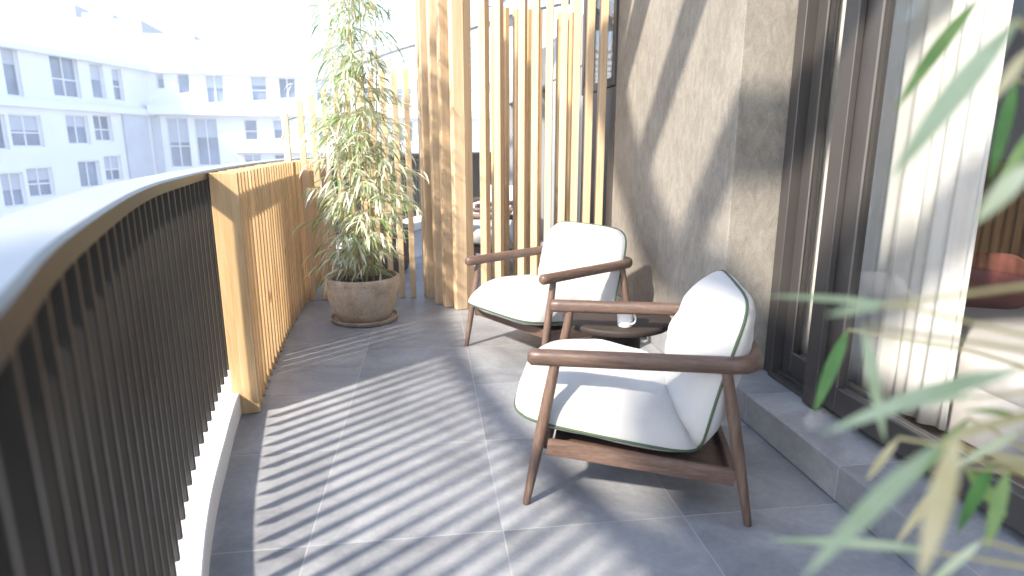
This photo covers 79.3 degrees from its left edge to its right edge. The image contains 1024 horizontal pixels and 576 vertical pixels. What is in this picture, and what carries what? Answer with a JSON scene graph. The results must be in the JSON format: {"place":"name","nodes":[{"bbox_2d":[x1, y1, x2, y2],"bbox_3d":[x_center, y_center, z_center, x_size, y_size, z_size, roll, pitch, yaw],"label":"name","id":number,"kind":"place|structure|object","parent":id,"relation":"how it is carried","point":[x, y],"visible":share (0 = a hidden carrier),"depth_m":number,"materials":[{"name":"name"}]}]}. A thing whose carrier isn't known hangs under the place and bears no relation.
{"place":"outdoors","nodes":[
{"label":"outdoors","id":0,"kind":"place"},
{"bbox_2d":[0,1,91,52],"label":"skyline building","id":1,"kind":"structure","parent":0,"point":[44,24],"depth_m":68.72,"materials":[{"name":"white"}]},
{"bbox_2d":[0,39,157,217],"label":"apartment building","id":2,"kind":"structure","parent":0,"point":[61,126],"depth_m":36.07,"materials":[{"name":"white paint"}]},
{"bbox_2d":[0,115,7,149],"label":"window","id":3,"kind":"structure","parent":2,"relation":"in","point":[3,145],"depth_m":32.72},
{"bbox_2d":[0,47,21,96],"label":"window","id":4,"kind":"structure","parent":2,"relation":"in","point":[7,55],"depth_m":33.12,"materials":[{"name":"glass"}]},
{"bbox_2d":[0,172,25,206],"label":"window","id":5,"kind":"structure","parent":2,"relation":"in","point":[12,188],"depth_m":33.38,"materials":[{"name":"white glass"}]},
{"bbox_2d":[8,114,42,146],"bbox_3d":[-26.817,-8.631,33.933,0.100,1.700,2.000,2,13,7],"label":"window","id":6,"kind":"structure","parent":2,"relation":"in","point":[25,130],"depth_m":34.03,"materials":[{"name":"glass"}]},
{"bbox_2d":[26,167,52,196],"bbox_3d":[-26.774,-5.979,34.896,0.100,1.600,1.700,2,13,7],"label":"window","id":7,"kind":"structure","parent":2,"relation":"in","point":[39,179],"depth_m":35.00,"materials":[{"name":"glass"}]},
{"bbox_2d":[48,55,79,97],"bbox_3d":[-26.428,-12.409,36.328,0.100,2.300,2.000,2,13,7],"label":"window","id":8,"kind":"structure","parent":2,"relation":"in","point":[63,72],"depth_m":36.46,"materials":[{"name":"glass"}]},
{"bbox_2d":[65,115,88,143],"bbox_3d":[-26.385,-9.562,37.335,0.100,1.700,1.700,2,13,7],"label":"window","id":9,"kind":"structure","parent":2,"relation":"in","point":[76,124],"depth_m":37.46,"materials":[{"name":"grey glass"}]},
{"bbox_2d":[78,161,99,187],"bbox_3d":[-26.336,-7.067,38.313,0.100,1.600,1.700,2,13,7],"label":"window","id":10,"kind":"structure","parent":2,"relation":"in","point":[88,170],"depth_m":38.45,"materials":[{"name":"grey glass"}]},
{"bbox_2d":[89,63,103,98],"bbox_3d":[-26.129,-12.951,38.698,0.100,2.100,1.100,2,13,7],"label":"window","id":11,"kind":"structure","parent":2,"relation":"in","point":[95,73],"depth_m":38.88,"materials":[{"name":"glass"}]},
{"bbox_2d":[93,115,110,140],"bbox_3d":[-26.142,-10.151,39.237,0.100,1.600,1.500,2,13,7],"label":"window","id":12,"kind":"structure","parent":2,"relation":"in","point":[101,122],"depth_m":39.38,"materials":[{"name":"glass"}]},
{"bbox_2d":[103,155,120,180],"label":"window","id":13,"kind":"structure","parent":2,"relation":"in","point":[112,168],"depth_m":40.32,"materials":[{"name":"grey glass"}]},
{"bbox_2d":[111,68,122,100],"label":"window","id":14,"kind":"structure","parent":2,"relation":"in","point":[115,72],"depth_m":40.54,"materials":[{"name":"glass"}]},
{"bbox_2d":[104,32,264,168],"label":"skyline building","id":15,"kind":"structure","parent":0,"point":[172,51],"depth_m":67.49,"materials":[{"name":"white"}]},
{"bbox_2d":[0,0,583,76],"label":"sky","id":16,"kind":"structure","parent":0,"point":[238,20],"materials":[{"name":"white"}]},
{"bbox_2d":[122,68,490,215],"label":"apartment building","id":17,"kind":"structure","parent":0,"point":[202,118],"depth_m":44.77,"materials":[{"name":"white paint"}]},
{"bbox_2d":[156,74,164,88],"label":"window","id":18,"kind":"structure","parent":17,"relation":"in","point":[159,77],"depth_m":43.33,"materials":[{"name":"glass"}]},
{"bbox_2d":[166,118,192,166],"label":"window","id":19,"kind":"structure","parent":17,"relation":"in","point":[177,128],"depth_m":44.48,"materials":[{"name":"grey glass"}]},
{"bbox_2d":[177,74,190,93],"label":"window","id":20,"kind":"structure","parent":17,"relation":"in","point":[183,82],"depth_m":43.79,"materials":[{"name":"glass"}]},
{"bbox_2d":[194,118,220,165],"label":"window","id":21,"kind":"structure","parent":17,"relation":"in","point":[206,130],"depth_m":45.02,"materials":[{"name":"grey glass"}]},
{"bbox_2d":[205,75,224,102],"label":"window","id":22,"kind":"structure","parent":17,"relation":"in","point":[214,83],"depth_m":44.44,"materials":[{"name":"white glass"}]},
{"bbox_2d":[244,119,257,139],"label":"window","id":23,"kind":"structure","parent":17,"relation":"in","point":[250,126],"depth_m":45.69,"materials":[{"name":"grey glass"}]},
{"bbox_2d":[244,154,261,161],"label":"window","id":24,"kind":"structure","parent":17,"relation":"in","point":[247,157],"depth_m":46.11,"materials":[{"name":"glass"}]},
{"bbox_2d":[250,76,267,100],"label":"window","id":25,"kind":"structure","parent":17,"relation":"in","point":[258,83],"depth_m":45.27,"materials":[{"name":"glass"}]},
{"bbox_2d":[273,120,282,138],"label":"window","id":26,"kind":"structure","parent":17,"relation":"in","point":[277,124],"depth_m":46.22,"materials":[{"name":"grey glass"}]},
{"bbox_2d":[274,154,283,158],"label":"window","id":27,"kind":"structure","parent":17,"relation":"in","point":[277,156],"depth_m":46.65,"materials":[{"name":"white glass"}]},
{"bbox_2d":[278,78,296,98],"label":"window","id":28,"kind":"structure","parent":17,"relation":"in","point":[282,82],"depth_m":45.83,"materials":[{"name":"glass"}]},
{"bbox_2d":[315,79,332,102],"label":"window","id":29,"kind":"structure","parent":17,"relation":"in","point":[321,83],"depth_m":46.48,"materials":[{"name":"glass"}]},
{"bbox_2d":[318,120,334,141],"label":"window","id":30,"kind":"structure","parent":17,"relation":"in","point":[318,120],"depth_m":47.30,"materials":[{"name":"white glass"}]},
{"bbox_2d":[397,88,411,103],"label":"window","id":31,"kind":"structure","parent":17,"relation":"in","point":[400,90],"depth_m":48.39,"materials":[{"name":"white glass"}]},
{"bbox_2d":[400,121,413,141],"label":"window","id":32,"kind":"structure","parent":17,"relation":"in","point":[411,123],"depth_m":49.05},
{"bbox_2d":[253,38,383,74],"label":"skyline building","id":33,"kind":"structure","parent":0,"point":[285,55],"depth_m":68.82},
{"bbox_2d":[355,0,569,88],"bbox_3d":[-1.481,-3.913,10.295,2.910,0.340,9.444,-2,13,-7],"label":"building","id":34,"kind":"structure","parent":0,"point":[408,41],"depth_m":9.38,"materials":[{"name":"grey metal"}]},
{"bbox_2d":[209,229,918,575],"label":"terrace floor","id":35,"kind":"structure","parent":0,"point":[401,444],"depth_m":2.31,"materials":[{"name":"grey tile"}]},
{"bbox_2d":[208,158,331,413],"bbox_3d":[-1.613,-0.340,4.539,0.213,1.138,3.580,-2,13,-9],"label":"timber fin screen","id":36,"kind":"object","parent":35,"relation":"on","point":[262,254],"visible":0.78,"depth_m":3.26,"materials":[{"name":"beige wood"}]},
{"bbox_2d":[176,201,479,575],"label":"kerb","id":37,"kind":"structure","parent":35,"relation":"on","point":[202,503],"depth_m":2.17,"materials":[{"name":"white paint"}]},
{"bbox_2d":[0,158,300,575],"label":"balcony railing","id":38,"kind":"object","parent":37,"relation":"on","point":[114,365],"visible":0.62,"depth_m":0.98,"materials":[{"name":"brown metal"}]},
{"bbox_2d":[299,152,490,239],"bbox_3d":[-1.377,-1.572,9.464,0.501,0.952,7.580,3,13,12],"label":"balcony railing","id":39,"kind":"object","parent":37,"relation":"on","point":[476,174],"visible":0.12,"depth_m":9.46,"materials":[{"name":"brown metal"}]},
{"bbox_2d":[281,68,415,299],"bbox_3d":[-1.307,-0.808,4.992,0.976,1.845,0.268,-5,14,-22],"label":"slat divider","id":40,"kind":"object","parent":35,"relation":"on","point":[287,145],"visible":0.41,"depth_m":4.97,"materials":[{"name":"beige wood"}]},
{"bbox_2d":[330,309,398,326],"bbox_3d":[-1.092,0.213,4.587,0.494,0.032,0.494,-2,13,-7],"label":"saucer","id":41,"kind":"object","parent":35,"relation":"on","point":[337,321],"visible":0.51,"depth_m":4.42,"materials":[{"name":"stone"}]},
{"bbox_2d":[325,268,399,323],"bbox_3d":[-1.092,0.061,4.553,0.536,0.318,0.536,-2,13,-7],"label":"planter","id":42,"kind":"object","parent":41,"relation":"on","point":[360,301],"visible":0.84,"depth_m":4.36,"materials":[{"name":"stone"}]},
{"bbox_2d":[281,0,428,296],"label":"bamboo plant","id":43,"kind":"object","parent":42,"relation":"in","point":[348,121],"visible":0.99,"depth_m":4.26,"materials":[{"name":"green plant"}]},
{"bbox_2d":[358,223,409,272],"bbox_3d":[-1.306,-0.402,6.301,0.580,0.475,0.580,-2,13,-7],"label":"planter","id":44,"kind":"object","parent":35,"relation":"on","point":[406,257],"visible":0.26,"depth_m":6.13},
{"bbox_2d":[336,94,420,228],"bbox_3d":[-1.296,-1.210,6.104,0.793,1.363,0.834,8,15,32],"label":"bamboo plant","id":45,"kind":"object","parent":44,"relation":"on","point":[391,142],"visible":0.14,"depth_m":6.10,"materials":[{"name":"green plant"}]},
{"bbox_2d":[473,185,512,213],"bbox_3d":[-0.389,-0.939,7.995,0.868,0.772,0.762,-10,16,-37],"label":"armchair","id":46,"kind":"object","parent":35,"relation":"on","point":[510,197],"visible":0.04,"depth_m":7.87,"materials":[{"name":"white wood"}]},
{"bbox_2d":[473,207,530,255],"bbox_3d":[-0.144,-0.626,6.625,0.868,0.772,0.762,2,13,9],"label":"armchair","id":47,"kind":"object","parent":35,"relation":"on","point":[477,234],"visible":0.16,"depth_m":6.36,"materials":[{"name":"white wood"}]},
{"bbox_2d":[414,0,608,309],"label":"curved slat screen","id":48,"kind":"object","parent":35,"relation":"on","point":[443,55],"visible":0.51,"depth_m":4.72,"materials":[{"name":"brown wood"}]},
{"bbox_2d":[490,7,572,277],"bbox_3d":[0.195,-1.318,5.862,0.800,2.450,0.085,-4,14,-18],"label":"slat partition","id":49,"kind":"object","parent":35,"relation":"on","point":[515,129],"visible":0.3,"depth_m":5.80,"materials":[{"name":"brown wood"}]},
{"bbox_2d":[509,15,582,237],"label":"terrace front","id":50,"kind":"structure","parent":35,"relation":"on","point":[543,140],"depth_m":7.34,"materials":[{"name":"grey metal"}]},
{"bbox_2d":[465,221,632,345],"bbox_3d":[0.211,0.012,3.834,0.868,0.772,0.762,-10,16,-37],"label":"armchair","id":51,"kind":"object","parent":35,"relation":"on","point":[582,261],"visible":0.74,"depth_m":3.72,"materials":[{"name":"white wood"}]},
{"bbox_2d":[580,0,618,226],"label":"window unit","id":52,"kind":"structure","parent":35,"relation":"on","point":[609,133],"depth_m":5.04,"materials":[{"name":"metal"}]},
{"bbox_2d":[562,312,671,348],"bbox_3d":[0.507,0.354,3.048,0.526,0.450,0.526,-2,13,-7],"label":"side table","id":53,"kind":"object","parent":35,"relation":"on","point":[606,327],"visible":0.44,"depth_m":2.87,"materials":[{"name":"brown wood"}]},
{"bbox_2d":[617,314,635,327],"bbox_3d":[0.518,0.125,2.808,0.084,0.104,0.101,-2,13,-7],"label":"mug","id":54,"kind":"object","parent":53,"relation":"on","point":[624,320],"visible":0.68,"depth_m":2.79,"materials":[{"name":"ceramic"}]},
{"bbox_2d":[514,270,763,526],"bbox_3d":[0.462,0.334,2.426,0.868,0.772,0.762,2,13,9],"label":"armchair","id":55,"kind":"object","parent":35,"relation":"on","point":[601,401],"visible":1,"depth_m":2.14,"materials":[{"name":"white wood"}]},
{"bbox_2d":[611,0,798,369],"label":"concrete wall","id":56,"kind":"structure","parent":35,"relation":"on","point":[703,87],"depth_m":3.24,"materials":[{"name":"grey concrete"}]},
{"bbox_2d":[616,295,1023,575],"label":"doorstep","id":57,"kind":"object","parent":35,"relation":"on","point":[836,466],"visible":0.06,"depth_m":2.24,"materials":[{"name":"tile"}]},
{"bbox_2d":[764,0,1023,535],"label":"sliding door","id":58,"kind":"structure","parent":57,"relation":"on","point":[865,47],"depth_m":2.55,"materials":[{"name":"metal"}]},
{"bbox_2d":[768,0,1023,575],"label":"bamboo plant","id":59,"kind":"object","parent":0,"point":[935,506],"visible":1,"depth_m":0.43,"materials":[{"name":"green plant"}]},
{"bbox_2d":[855,383,1023,485],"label":"room floor","id":60,"kind":"structure","parent":0,"point":[940,434],"depth_m":2.51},
{"bbox_2d":[895,0,1023,259],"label":"timber headboard wall","id":61,"kind":"structure","parent":60,"relation":"on","point":[1000,229],"depth_m":3.50,"materials":[{"name":"brown wood"}]},
{"bbox_2d":[934,306,1023,468],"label":"bed","id":62,"kind":"object","parent":60,"relation":"on","point":[970,362],"visible":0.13,"depth_m":2.38,"materials":[{"name":"white fabric"}]},
{"bbox_2d":[965,252,1023,308],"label":"scatter cushion","id":63,"kind":"object","parent":62,"relation":"on","point":[991,270],"visible":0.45,"depth_m":2.87,"materials":[{"name":"red fabric"}]},
{"bbox_3d":[3.393,-0.326,0.752,3.660,2.600,5.900,-2,13,-7],"label":"room shell","id":64,"kind":"object","parent":60,"relation":"on","visible":0},
{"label":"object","id":65,"kind":"object","parent":64,"relation":"attached to","visible":0},
{"bbox_2d":[801,0,846,356],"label":"curtain","id":66,"kind":"object","parent":65,"relation":"hanging from","point":[826,148],"visible":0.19,"depth_m":2.85,"materials":[{"name":"white fabric"}]},
{"bbox_2d":[848,0,1013,430],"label":"curtain","id":67,"kind":"object","parent":65,"relation":"hanging from","point":[922,227],"visible":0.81,"depth_m":2.43,"materials":[{"name":"white fabric"}]},
{"label":"street","id":68,"kind":"structure","parent":0,"visible":0},
{"bbox_2d":[70,13,165,58],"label":"skyline building","id":69,"kind":"structure","parent":68,"relation":"on","point":[90,31],"depth_m":68.15,"materials":[{"name":"white"}]}
]}

